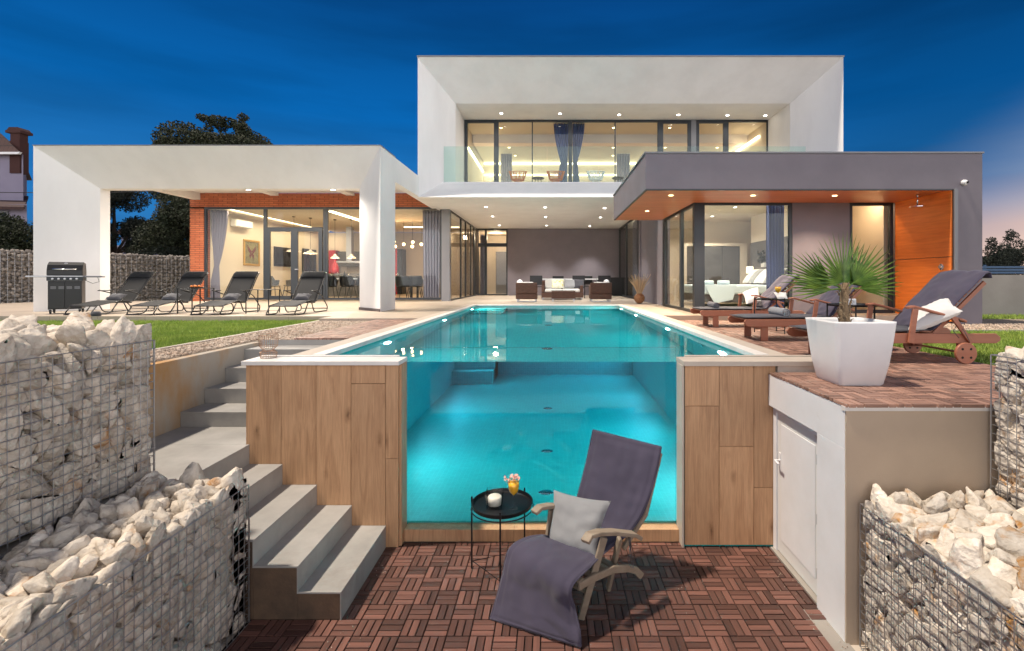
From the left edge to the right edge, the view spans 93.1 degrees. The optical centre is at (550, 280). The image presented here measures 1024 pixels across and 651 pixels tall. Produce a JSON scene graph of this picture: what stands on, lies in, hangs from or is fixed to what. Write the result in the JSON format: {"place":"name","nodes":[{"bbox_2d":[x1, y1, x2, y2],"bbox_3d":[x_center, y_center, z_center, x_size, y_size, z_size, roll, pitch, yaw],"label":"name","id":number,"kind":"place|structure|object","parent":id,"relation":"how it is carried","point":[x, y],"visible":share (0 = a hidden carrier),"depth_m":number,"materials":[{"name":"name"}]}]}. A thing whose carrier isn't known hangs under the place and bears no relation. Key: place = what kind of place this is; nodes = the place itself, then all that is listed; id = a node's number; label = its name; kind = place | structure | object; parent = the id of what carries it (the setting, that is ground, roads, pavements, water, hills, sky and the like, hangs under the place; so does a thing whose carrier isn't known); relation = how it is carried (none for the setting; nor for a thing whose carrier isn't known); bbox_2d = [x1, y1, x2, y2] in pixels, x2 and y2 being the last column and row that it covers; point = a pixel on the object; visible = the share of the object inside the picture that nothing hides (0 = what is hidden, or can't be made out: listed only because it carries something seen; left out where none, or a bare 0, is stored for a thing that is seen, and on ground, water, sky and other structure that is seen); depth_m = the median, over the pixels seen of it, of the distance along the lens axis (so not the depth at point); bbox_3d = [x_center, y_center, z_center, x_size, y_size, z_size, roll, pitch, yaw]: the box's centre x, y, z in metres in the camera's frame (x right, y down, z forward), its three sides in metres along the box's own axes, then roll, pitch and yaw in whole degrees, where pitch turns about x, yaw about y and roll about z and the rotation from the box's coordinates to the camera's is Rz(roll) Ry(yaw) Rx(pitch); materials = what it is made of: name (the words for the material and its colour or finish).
{"place":"outdoors","nodes":[
{"label":"outdoors","id":0,"kind":"place"},
{"bbox_2d":[302,248,315,271],"bbox_3d":[-11.239,-0.387,22.500,0.078,2.107,1.200,0,0,0],"label":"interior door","id":1,"kind":"structure","parent":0,"point":[308,262],"depth_m":22.43,"materials":[{"name":"grey"}]},
{"bbox_2d":[0,295,897,321],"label":"terrace","id":2,"kind":"structure","parent":0,"point":[351,311],"depth_m":10.49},
{"bbox_2d":[25,262,104,313],"bbox_3d":[-9.964,0.153,9.959,1.120,1.051,0.469,0,0,-36],"label":"gas grill","id":3,"kind":"object","parent":2,"relation":"on","point":[66,284],"visible":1,"depth_m":9.82,"materials":[{"name":"black metal"}]},
{"bbox_2d":[48,283,64,308],"bbox_3d":[-9.958,0.311,9.739,0.237,0.522,0.013,0,0,-36],"label":"cabinet door","id":4,"kind":"structure","parent":3,"relation":"in","point":[56,297],"depth_m":9.74,"materials":[{"name":"black metal"}]},
{"bbox_2d":[65,283,80,307],"bbox_3d":[-9.757,0.311,9.885,0.237,0.522,0.013,0,0,-36],"label":"cabinet door","id":5,"kind":"structure","parent":3,"relation":"in","point":[72,296],"depth_m":9.87,"materials":[{"name":"black metal"}]},
{"bbox_2d":[63,271,155,314],"bbox_3d":[-9.087,0.240,10.032,0.614,0.872,1.446,0,0,4],"label":"folding lounger","id":6,"kind":"object","parent":2,"relation":"on","point":[134,284],"visible":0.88,"depth_m":10.39,"materials":[{"name":"black fabric"}]},
{"bbox_2d":[125,271,208,314],"bbox_3d":[-7.898,0.240,10.032,0.614,0.872,1.446,0,0,3],"label":"folding lounger","id":7,"kind":"object","parent":2,"relation":"on","point":[189,278],"visible":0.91,"depth_m":10.37,"materials":[{"name":"black fabric"}]},
{"bbox_2d":[177,288,214,313],"bbox_3d":[-7.300,0.419,9.950,0.480,0.513,0.420,0,0,0],"label":"side table","id":8,"kind":"object","parent":2,"relation":"on","point":[192,297],"visible":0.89,"depth_m":9.75,"materials":[{"name":"black metal"}]},
{"bbox_2d":[190,271,259,314],"bbox_3d":[-6.692,0.240,10.012,0.614,0.872,1.446,0,0,-3],"label":"folding lounger","id":9,"kind":"object","parent":2,"relation":"on","point":[240,282],"visible":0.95,"depth_m":10.41,"materials":[{"name":"black fabric"}]},
{"bbox_2d":[245,289,279,313],"bbox_3d":[-5.920,0.432,9.950,0.480,0.488,0.420,0,0,0],"label":"side table","id":10,"kind":"object","parent":2,"relation":"on","point":[257,298],"visible":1,"depth_m":9.76,"materials":[{"name":"black metal"}]},
{"bbox_2d":[266,271,327,314],"bbox_3d":[-5.211,0.240,9.993,0.614,0.872,1.446,0,0,-1],"label":"folding lounger","id":11,"kind":"object","parent":2,"relation":"on","point":[310,282],"visible":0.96,"depth_m":10.39,"materials":[{"name":"black fabric"}]},
{"bbox_2d":[32,55,983,324],"bbox_3d":[-1.800,-2.715,16.385,19.840,7.010,15.830,0,0,0],"label":"villa","id":12,"kind":"object","parent":2,"relation":"on","point":[722,147],"visible":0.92,"depth_m":13.74,"materials":[{"name":"white paint"}]},
{"bbox_2d":[210,210,227,297],"bbox_3d":[-11.030,-0.830,16.049,0.660,2.980,0.089,0,0,0],"label":"curtain","id":13,"kind":"object","parent":12,"relation":"hanging from","point":[219,220],"visible":0.93,"depth_m":16.03,"materials":[{"name":"grey fabric"}]},
{"bbox_2d":[230,219,252,228],"bbox_3d":[-11.162,-2.030,17.475,0.233,0.260,0.950,0,0,0],"label":"air conditioner","id":14,"kind":"object","parent":12,"relation":"attached to","point":[239,223],"visible":1,"depth_m":17.27,"materials":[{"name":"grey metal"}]},
{"bbox_2d":[243,239,259,265],"bbox_3d":[-11.259,-1.025,18.210,0.039,0.970,0.980,0,0,0],"label":"framed picture","id":15,"kind":"object","parent":12,"relation":"attached to","point":[251,252],"visible":1,"depth_m":18.19,"materials":[{"name":"brown paper"}]},
{"bbox_2d":[204,207,325,299],"bbox_3d":[-9.302,-0.870,15.755,3.934,3.020,0.074,0,0,0],"label":"window","id":16,"kind":"structure","parent":12,"relation":"in","point":[265,209],"depth_m":15.72,"materials":[{"name":"grey"}]},
{"bbox_2d":[274,246,290,266],"bbox_3d":[-11.246,-0.975,20.315,0.063,0.810,1.290,0,0,0],"label":"television","id":17,"kind":"object","parent":12,"relation":"attached to","point":[282,257],"visible":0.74,"depth_m":20.21,"materials":[{"name":"black metal"}]},
{"bbox_2d":[266,227,322,299],"bbox_3d":[-8.335,-0.540,15.730,1.818,2.360,0.060,0,0,0],"label":"door","id":18,"kind":"structure","parent":12,"relation":"in","point":[294,231],"depth_m":15.70,"materials":[{"name":"grey"}]},
{"bbox_2d":[329,274,359,296],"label":"kitchen island","id":19,"kind":"structure","parent":12,"relation":"on","point":[342,292],"depth_m":19.70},
{"bbox_2d":[338,276,356,297],"bbox_3d":[-7.081,0.255,16.842,0.560,0.821,0.516,0,0,6],"label":"dining chair","id":20,"kind":"object","parent":12,"relation":"on","point":[347,281],"visible":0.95,"depth_m":16.65,"materials":[{"name":"black fabric"}]},
{"bbox_2d":[336,227,359,262],"bbox_3d":[-8.717,-1.525,21.050,1.088,1.570,0.700,0,0,0],"label":"cooker hood","id":21,"kind":"object","parent":12,"relation":"hanging from","point":[348,244],"visible":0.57,"depth_m":20.95,"materials":[{"name":"silver metal"}]},
{"bbox_2d":[329,249,405,293],"bbox_3d":[-9.002,-0.405,23.120,3.956,2.130,0.640,0,0,0],"label":"kitchen unit","id":22,"kind":"object","parent":12,"relation":"on","point":[400,262],"visible":0.28,"depth_m":23.00,"materials":[{"name":"red metal"}]},
{"bbox_2d":[326,207,440,299],"bbox_3d":[-5.429,-0.870,15.755,3.795,3.020,0.074,0,0,0],"label":"window","id":23,"kind":"structure","parent":12,"relation":"in","point":[327,208],"depth_m":15.72,"materials":[{"name":"grey"}]},
{"bbox_2d":[395,276,411,297],"bbox_3d":[-5.151,0.255,16.842,0.560,0.821,0.516,0,0,6],"label":"dining chair","id":24,"kind":"object","parent":12,"relation":"on","point":[402,281],"visible":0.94,"depth_m":16.65,"materials":[{"name":"grey fabric"}]},
{"bbox_2d":[408,276,422,297],"bbox_3d":[-4.749,0.255,16.992,0.560,0.821,0.516,0,0,-6],"label":"dining chair","id":25,"kind":"object","parent":12,"relation":"on","point":[416,281],"visible":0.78,"depth_m":16.79,"materials":[{"name":"grey fabric"}]},
{"bbox_2d":[423,210,439,297],"bbox_3d":[-3.957,-0.830,16.049,0.607,2.980,0.089,0,0,0],"label":"curtain","id":26,"kind":"object","parent":12,"relation":"hanging from","point":[431,253],"visible":1,"depth_m":16.04,"materials":[{"name":"grey fabric"}]},
{"bbox_2d":[451,211,476,300],"bbox_3d":[-3.315,-0.809,18.710,0.054,2.978,5.620,0,0,0],"label":"window","id":27,"kind":"structure","parent":12,"relation":"in","point":[461,219],"depth_m":19.31,"materials":[{"name":"grey"}]},
{"bbox_2d":[465,120,496,181],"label":"window","id":28,"kind":"structure","parent":12,"relation":"in","point":[466,121],"depth_m":16.40,"materials":[{"name":"grey"}]},
{"bbox_2d":[480,235,484,293],"bbox_3d":[-3.088,-0.680,21.898,0.224,2.680,0.084,0,0,0],"label":"curtain","id":29,"kind":"object","parent":12,"relation":"hanging from","point":[482,267],"visible":0.87,"depth_m":21.88,"materials":[{"name":"grey fabric"}]},
{"bbox_2d":[477,229,507,294],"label":"window","id":30,"kind":"structure","parent":12,"relation":"in","point":[485,244],"depth_m":21.58,"materials":[{"name":"grey"}]},
{"bbox_2d":[496,252,505,293],"bbox_3d":[-2.475,-0.370,24.165,0.550,2.100,0.050,0,0,0],"label":"inner door","id":31,"kind":"structure","parent":12,"relation":"in","point":[500,256],"depth_m":24.14,"materials":[{"name":"grey metal"}]},
{"bbox_2d":[501,154,511,181],"bbox_3d":[-1.784,-3.995,19.396,0.453,2.150,0.088,0,0,0],"label":"curtain","id":32,"kind":"object","parent":12,"relation":"hanging from","point":[506,163],"visible":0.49,"depth_m":19.39,"materials":[{"name":"grey fabric"}]},
{"bbox_2d":[497,120,569,181],"bbox_3d":[-0.592,-4.170,16.445,2.486,2.530,0.074,0,0,0],"label":"window","id":33,"kind":"structure","parent":12,"relation":"in","point":[498,121],"depth_m":16.41,"materials":[{"name":"grey"}]},
{"bbox_2d":[546,171,564,181],"bbox_3d":[0.154,-3.235,15.533,0.600,0.660,0.479,0,0,0],"label":"wire chair","id":34,"kind":"object","parent":12,"relation":"on","point":[552,177],"visible":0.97,"depth_m":15.63,"materials":[{"name":"orange paint"}]},
{"bbox_2d":[554,123,567,181],"bbox_3d":[0.353,-4.165,16.717,0.521,2.490,0.086,0,0,0],"label":"curtain","id":35,"kind":"object","parent":12,"relation":"hanging from","point":[561,134],"visible":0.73,"depth_m":16.71,"materials":[{"name":"blue fabric"}]},
{"bbox_2d":[572,123,584,181],"bbox_3d":[0.953,-4.165,16.717,0.428,2.490,0.086,0,0,0],"label":"curtain","id":36,"kind":"object","parent":12,"relation":"hanging from","point":[577,134],"visible":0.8,"depth_m":16.70,"materials":[{"name":"blue fabric"}]},
{"bbox_2d":[570,120,659,181],"bbox_3d":[2.170,-4.170,16.445,3.038,2.530,0.074,0,0,0],"label":"window","id":37,"kind":"structure","parent":12,"relation":"in","point":[571,121],"depth_m":16.41,"materials":[{"name":"grey"}]},
{"bbox_2d":[616,154,629,181],"bbox_3d":[2.900,-3.995,19.396,0.538,2.150,0.088,0,0,0],"label":"curtain","id":38,"kind":"object","parent":12,"relation":"hanging from","point":[623,166],"visible":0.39,"depth_m":19.39,"materials":[{"name":"grey fabric"}]},
{"bbox_2d":[619,220,638,298],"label":"window","id":39,"kind":"structure","parent":12,"relation":"in","point":[629,221],"depth_m":19.45,"materials":[{"name":"grey"}]},
{"bbox_2d":[660,120,690,151],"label":"window","id":40,"kind":"structure","parent":12,"relation":"in","point":[688,122],"depth_m":16.40,"materials":[{"name":"grey"}]},
{"bbox_2d":[663,203,692,311],"bbox_3d":[2.985,-0.462,11.400,0.074,2.284,2.760,0,0,0],"label":"window","id":41,"kind":"structure","parent":12,"relation":"in","point":[681,212],"depth_m":11.09,"materials":[{"name":"grey"}]},
{"bbox_2d":[696,120,726,151],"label":"window","id":42,"kind":"structure","parent":12,"relation":"in","point":[724,122],"depth_m":16.40,"materials":[{"name":"grey"}]},
{"bbox_2d":[684,243,746,300],"bbox_3d":[5.200,-0.253,15.485,2.000,1.835,0.410,0,0,0],"label":"wardrobe","id":43,"kind":"object","parent":12,"relation":"on","point":[725,261],"visible":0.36,"depth_m":15.30,"materials":[{"name":"paint"}]},
{"bbox_2d":[684,265,787,305],"bbox_3d":[4.857,0.145,12.975,2.315,1.030,2.050,0,0,0],"label":"bed","id":44,"kind":"object","parent":12,"relation":"on","point":[717,293],"visible":0.24,"depth_m":12.00,"materials":[{"name":"white fabric"}]},
{"bbox_2d":[702,203,791,308],"bbox_3d":[4.029,-0.462,9.975,1.859,2.284,0.070,0,0,0],"label":"window","id":45,"kind":"structure","parent":12,"relation":"in","point":[789,205],"depth_m":9.94,"materials":[{"name":"grey"}]},
{"bbox_2d":[727,120,767,151],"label":"window","id":46,"kind":"structure","parent":12,"relation":"in","point":[728,121],"depth_m":16.41,"materials":[{"name":"grey"}]},
{"bbox_2d":[766,206,783,307],"bbox_3d":[4.737,-0.580,10.218,0.374,2.480,0.083,0,0,0],"label":"curtain","id":47,"kind":"object","parent":12,"relation":"hanging from","point":[774,243],"visible":0.6,"depth_m":10.21,"materials":[{"name":"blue fabric"}]},
{"bbox_2d":[850,203,892,312],"bbox_3d":[6.589,-0.462,9.985,0.913,2.284,0.070,0,0,0],"label":"window","id":48,"kind":"structure","parent":12,"relation":"in","point":[890,205],"depth_m":9.95,"materials":[{"name":"grey"}]},
{"bbox_2d":[516,282,537,301],"bbox_3d":[-0.759,0.366,15.280,0.660,0.617,0.700,0,0,0],"label":"wicker armchair","id":49,"kind":"object","parent":2,"relation":"on","point":[526,290],"visible":1,"depth_m":14.93,"materials":[{"name":"brown wicker"}]},
{"bbox_2d":[541,280,582,299],"bbox_3d":[0.389,0.337,16.820,1.420,0.677,0.780,0,0,0],"label":"wicker sofa","id":50,"kind":"object","parent":2,"relation":"on","point":[546,288],"visible":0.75,"depth_m":16.44,"materials":[{"name":"white fabric"}]},
{"bbox_2d":[551,290,575,301],"bbox_3d":[0.393,0.497,15.400,0.800,0.359,0.540,0,0,0],"label":"coffee table","id":51,"kind":"object","parent":2,"relation":"on","point":[563,294],"visible":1,"depth_m":15.15,"materials":[{"name":"brown wicker"}]},
{"bbox_2d":[589,282,611,301],"bbox_3d":[1.552,0.366,15.280,0.660,0.617,0.700,0,0,0],"label":"wicker armchair","id":52,"kind":"object","parent":2,"relation":"on","point":[600,290],"visible":1,"depth_m":14.93,"materials":[{"name":"brown wicker"}]},
{"bbox_2d":[596,277,623,295],"bbox_3d":[2.550,0.270,20.950,1.100,0.780,0.700,0,0,0],"label":"outdoor cabinet","id":53,"kind":"object","parent":2,"relation":"on","point":[617,286],"visible":0.49,"depth_m":20.60,"materials":[{"name":"black metal"}]},
{"bbox_2d":[629,274,649,303],"bbox_3d":[2.559,0.243,14.004,0.640,0.872,0.583,0,0,0],"label":"reed vase","id":54,"kind":"object","parent":2,"relation":"on","point":[639,297],"visible":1,"depth_m":13.92,"materials":[{"name":"ceramic"}]},
{"bbox_2d":[0,0,1023,274],"label":"sky","id":55,"kind":"structure","parent":0,"point":[919,75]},
{"bbox_2d":[222,543,834,650],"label":"court floor","id":56,"kind":"structure","parent":0,"point":[768,571],"depth_m":3.32,"materials":[{"name":"brown wood"}]},
{"bbox_2d":[470,487,533,582],"bbox_3d":[-0.379,1.976,3.768,0.494,0.562,0.495,0,0,0],"label":"tray table","id":57,"kind":"object","parent":56,"relation":"on","point":[522,500],"visible":0.88,"depth_m":3.75,"materials":[{"name":"black metal"}]},
{"bbox_2d":[487,490,503,508],"bbox_3d":[-0.435,1.688,3.740,0.135,0.120,0.135,0,0,0],"label":"candle holder","id":58,"kind":"object","parent":57,"relation":"on","point":[495,499],"visible":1,"depth_m":3.70,"materials":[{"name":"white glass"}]},
{"bbox_2d":[504,474,519,509],"bbox_3d":[-0.299,1.613,3.700,0.128,0.268,0.088,0,0,0],"label":"cocktail glass","id":59,"kind":"object","parent":57,"relation":"on","point":[513,485],"visible":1,"depth_m":3.68,"materials":[{"name":"yellow"}]},
{"bbox_2d":[489,429,661,647],"bbox_3d":[0.259,1.741,3.475,0.699,1.044,1.285,0,0,43],"label":"deck chair","id":60,"kind":"object","parent":56,"relation":"on","point":[541,577],"visible":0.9,"depth_m":3.30,"materials":[{"name":"grey fabric"}]},
{"bbox_2d":[549,490,610,554],"bbox_3d":[0.181,1.728,3.418,0.444,0.337,0.235,0,0,25],"label":"throw pillow","id":61,"kind":"object","parent":60,"relation":"on","point":[574,519],"visible":0.89,"depth_m":3.38,"materials":[{"name":"grey fabric"}]},
{"bbox_2d":[770,547,854,650],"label":"concrete footing","id":62,"kind":"object","parent":56,"relation":"on","point":[834,639],"visible":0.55,"depth_m":3.19,"materials":[{"name":"beige concrete"}]},
{"bbox_2d":[403,542,679,543],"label":"ground","id":63,"kind":"structure","parent":0,"point":[513,542],"depth_m":4.22,"materials":[{"name":"brown wood"}]},
{"bbox_2d":[0,127,32,221],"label":"neighbour house","id":64,"kind":"structure","parent":63,"relation":"on","point":[15,176],"depth_m":28.60,"materials":[{"name":"paint"}]},
{"bbox_2d":[0,487,130,558],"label":"gabion footing","id":65,"kind":"object","parent":63,"relation":"on","point":[3,548],"depth_m":2.50,"materials":[{"name":"concrete"}]},
{"bbox_2d":[0,311,155,557],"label":"stone gabion","id":66,"kind":"object","parent":65,"relation":"on","point":[75,404],"visible":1,"depth_m":2.75,"materials":[{"name":"stone"}]},
{"bbox_2d":[110,191,151,255],"bbox_3d":[-33.484,-3.627,37.175,6.842,9.273,6.354,0,0,-31],"label":"tree","id":67,"kind":"object","parent":63,"relation":"on","point":[122,199],"visible":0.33,"depth_m":36.80,"materials":[{"name":"green plant"}]},
{"bbox_2d":[129,244,183,255],"bbox_3d":[-20.575,-0.489,25.061,2.996,2.777,2.274,0,0,0],"label":"hedge bush","id":68,"kind":"object","parent":63,"relation":"on","point":[157,251],"visible":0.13,"depth_m":24.88,"materials":[{"name":"green plant"}]},
{"bbox_2d":[126,192,203,256],"bbox_3d":[-19.950,-2.073,26.558,5.185,6.164,4.530,0,0,39],"label":"tree","id":69,"kind":"object","parent":63,"relation":"on","point":[169,225],"visible":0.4,"depth_m":25.31,"materials":[{"name":"green plant"}]},
{"bbox_2d":[146,342,260,437],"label":"retaining wall","id":70,"kind":"structure","parent":63,"relation":"on","point":[182,383],"depth_m":4.63,"materials":[{"name":"concrete"}]},
{"bbox_2d":[148,112,272,235],"bbox_3d":[-21.111,-4.879,31.188,7.478,11.777,8.458,0,0,-44],"label":"tree","id":71,"kind":"object","parent":63,"relation":"on","point":[243,135],"visible":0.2,"depth_m":28.97,"materials":[{"name":"green plant"}]},
{"bbox_2d":[148,340,385,619],"bbox_3d":[-2.449,1.492,4.546,2.111,1.537,2.668,0,0,0],"label":"outdoor staircase","id":72,"kind":"structure","parent":63,"relation":"on","point":[310,558],"depth_m":3.71,"materials":[{"name":"grey concrete"}]},
{"bbox_2d":[241,304,814,547],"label":"swimming pool","id":73,"kind":"structure","parent":63,"relation":"in","point":[329,421],"depth_m":4.09,"materials":[{"name":"brown wood"}]},
{"bbox_2d":[258,333,278,358],"bbox_3d":[-2.475,0.577,4.240,0.157,0.205,0.157,0,0,0],"label":"wire lantern","id":74,"kind":"object","parent":73,"relation":"on","point":[271,348],"visible":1,"depth_m":4.20,"materials":[{"name":"beige metal"}]},
{"bbox_2d":[342,307,740,520],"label":"pool water","id":75,"kind":"structure","parent":73,"relation":"in","point":[532,397],"depth_m":4.30,"materials":[{"name":"teal liquid"}]},
{"bbox_2d":[151,319,1023,362],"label":"gravel strip","id":76,"kind":"object","parent":63,"relation":"on","point":[1004,321],"visible":0.14,"depth_m":8.71,"materials":[{"name":"grey gravel"}]},
{"bbox_2d":[150,320,1023,361],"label":"pebbles","id":77,"kind":"object","parent":76,"relation":"on","point":[293,332],"visible":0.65,"depth_m":6.53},
{"bbox_2d":[982,237,1018,274],"bbox_3d":[23.380,-0.704,25.690,2.251,3.208,1.920,0,0,0],"label":"hedge tree","id":78,"kind":"object","parent":63,"relation":"on","point":[992,260],"visible":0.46,"depth_m":25.39,"materials":[{"name":"green plant"}]},
{"bbox_2d":[982,275,1023,314],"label":"concrete wall","id":79,"kind":"structure","parent":63,"relation":"on","point":[1003,294],"depth_m":10.89,"materials":[{"name":"white concrete"}]},
{"bbox_2d":[982,265,1023,273],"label":"slat fence","id":80,"kind":"object","parent":79,"relation":"on","point":[984,267],"visible":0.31,"depth_m":10.98,"materials":[{"name":"blue"}]},
{"bbox_2d":[989,229,1023,274],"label":"hedge tree","id":81,"kind":"object","parent":63,"relation":"on","point":[1019,254],"visible":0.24,"depth_m":27.03,"materials":[{"name":"green plant"}]},
{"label":"left deck bed","id":82,"kind":"structure","parent":63,"relation":"on","visible":0},
{"bbox_2d":[294,320,410,339],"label":"deck","id":83,"kind":"structure","parent":82,"relation":"on","point":[347,332],"depth_m":6.72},
{"bbox_2d":[221,619,868,650],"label":"court slab","id":84,"kind":"structure","parent":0,"point":[855,647],"depth_m":3.03,"materials":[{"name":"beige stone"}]},
{"bbox_2d":[0,462,249,650],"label":"stone gabion","id":85,"kind":"object","parent":84,"relation":"on","point":[154,560],"visible":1,"depth_m":2.49,"materials":[{"name":"stone"}]},
{"bbox_2d":[769,374,999,644],"bbox_3d":[2.715,1.534,3.547,1.770,1.492,1.079,0,0,0],"label":"pump room","id":86,"kind":"object","parent":84,"relation":"on","point":[833,462],"visible":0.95,"depth_m":3.02,"materials":[{"name":"white paint"}]},
{"bbox_2d":[778,413,816,594],"bbox_3d":[1.904,1.671,3.710,0.032,1.138,0.636,0,0,0],"label":"door frame","id":87,"kind":"structure","parent":86,"relation":"in","point":[796,564],"depth_m":3.75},
{"bbox_2d":[781,424,815,578],"bbox_3d":[1.886,1.655,3.705,0.004,0.950,0.510,0,0,0],"label":"door panel","id":88,"kind":"structure","parent":86,"relation":"in","point":[798,455],"depth_m":3.67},
{"bbox_2d":[859,483,1023,650],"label":"stone gabion","id":89,"kind":"object","parent":84,"relation":"on","point":[944,571],"visible":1,"depth_m":2.51,"materials":[{"name":"white stone"}]},
{"bbox_2d":[897,315,1017,362],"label":"lawn","id":90,"kind":"structure","parent":0,"point":[975,343],"depth_m":6.06,"materials":[{"name":"plant"}]},
{"bbox_2d":[0,212,32,250],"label":"shrub","id":91,"kind":"object","parent":90,"relation":"on","point":[15,233],"visible":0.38,"depth_m":17.63,"materials":[{"name":"green plant"}]},
{"bbox_2d":[0,248,189,303],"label":"gabion wall","id":92,"kind":"structure","parent":90,"relation":"on","point":[16,268],"depth_m":17.16,"materials":[{"name":"grey stone"}]},
{"bbox_2d":[0,313,1023,365],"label":"lawn grass","id":93,"kind":"structure","parent":90,"relation":"on","point":[166,333],"depth_m":7.06,"materials":[{"name":"green plant"}]},
{"bbox_2d":[151,320,1023,350],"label":"lawn edging","id":94,"kind":"object","parent":90,"relation":"on","point":[178,345],"visible":0.07,"depth_m":6.29,"materials":[{"name":"beige stone"}]},
{"bbox_2d":[990,346,1023,509],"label":"stone gabion","id":95,"kind":"object","parent":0,"point":[1008,450],"visible":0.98,"depth_m":2.88,"materials":[{"name":"white stone"}]},
{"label":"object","id":96,"kind":"structure","parent":0,"visible":0},
{"bbox_2d":[679,320,1001,407],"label":"deck","id":97,"kind":"structure","parent":96,"relation":"on","point":[919,379],"depth_m":3.71,"materials":[{"name":"brown wood"}]},
{"bbox_2d":[690,274,804,327],"bbox_3d":[3.280,0.332,8.165,1.699,0.874,0.696,0,0,0],"label":"sun lounger","id":98,"kind":"object","parent":97,"relation":"on","point":[761,307],"visible":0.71,"depth_m":7.92,"materials":[{"name":"red wood"}]},
{"bbox_2d":[743,287,760,303],"bbox_3d":[3.410,0.262,8.200,0.252,0.284,0.393,0,0,14],"label":"throw pillow","id":99,"kind":"object","parent":98,"relation":"on","point":[749,298],"visible":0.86,"depth_m":8.16,"materials":[{"name":"white fabric"}]},
{"bbox_2d":[727,276,872,340],"bbox_3d":[3.280,0.332,6.365,1.699,0.874,0.696,0,0,0],"label":"sun lounger","id":100,"kind":"object","parent":97,"relation":"on","point":[762,322],"visible":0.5,"depth_m":6.14,"materials":[{"name":"red wood"}]},
{"bbox_2d":[768,307,790,315],"bbox_3d":[3.002,0.415,6.370,0.117,0.116,0.481,0,0,5],"label":"rolled towel","id":101,"kind":"object","parent":100,"relation":"on","point":[780,311],"visible":0.95,"depth_m":6.23,"materials":[{"name":"grey fabric"}]},
{"bbox_2d":[805,317,896,385],"bbox_3d":[2.270,0.535,3.690,0.456,0.470,0.456,0,0,0],"label":"planter","id":102,"kind":"object","parent":97,"relation":"on","point":[856,351],"visible":1,"depth_m":3.50,"materials":[{"name":"white plastic"}]},
{"bbox_2d":[781,231,902,321],"bbox_3d":[2.244,-0.006,3.736,0.872,0.777,0.235,0,0,-5],"label":"palm plant","id":103,"kind":"object","parent":102,"relation":"on","point":[848,272],"visible":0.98,"depth_m":3.71,"materials":[{"name":"green plant"}]},
{"bbox_2d":[826,302,877,318],"bbox_3d":[3.399,0.514,5.460,0.522,0.508,0.520,0,0,0],"label":"tray table","id":104,"kind":"object","parent":97,"relation":"on","point":[855,306],"visible":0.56,"depth_m":5.50,"materials":[{"name":"black wood"}]},
{"bbox_2d":[786,270,999,363],"bbox_3d":[3.311,0.332,4.765,1.699,0.874,0.696,0,0,0],"label":"sun lounger","id":105,"kind":"object","parent":97,"relation":"on","point":[954,287],"visible":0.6,"depth_m":4.53,"materials":[{"name":"red wood"}]},
{"bbox_2d":[906,298,961,332],"bbox_3d":[3.565,0.337,4.595,0.469,0.333,0.257,0,0,12],"label":"throw pillow","id":106,"kind":"object","parent":105,"relation":"on","point":[946,307],"visible":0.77,"depth_m":4.50,"materials":[{"name":"white fabric"}]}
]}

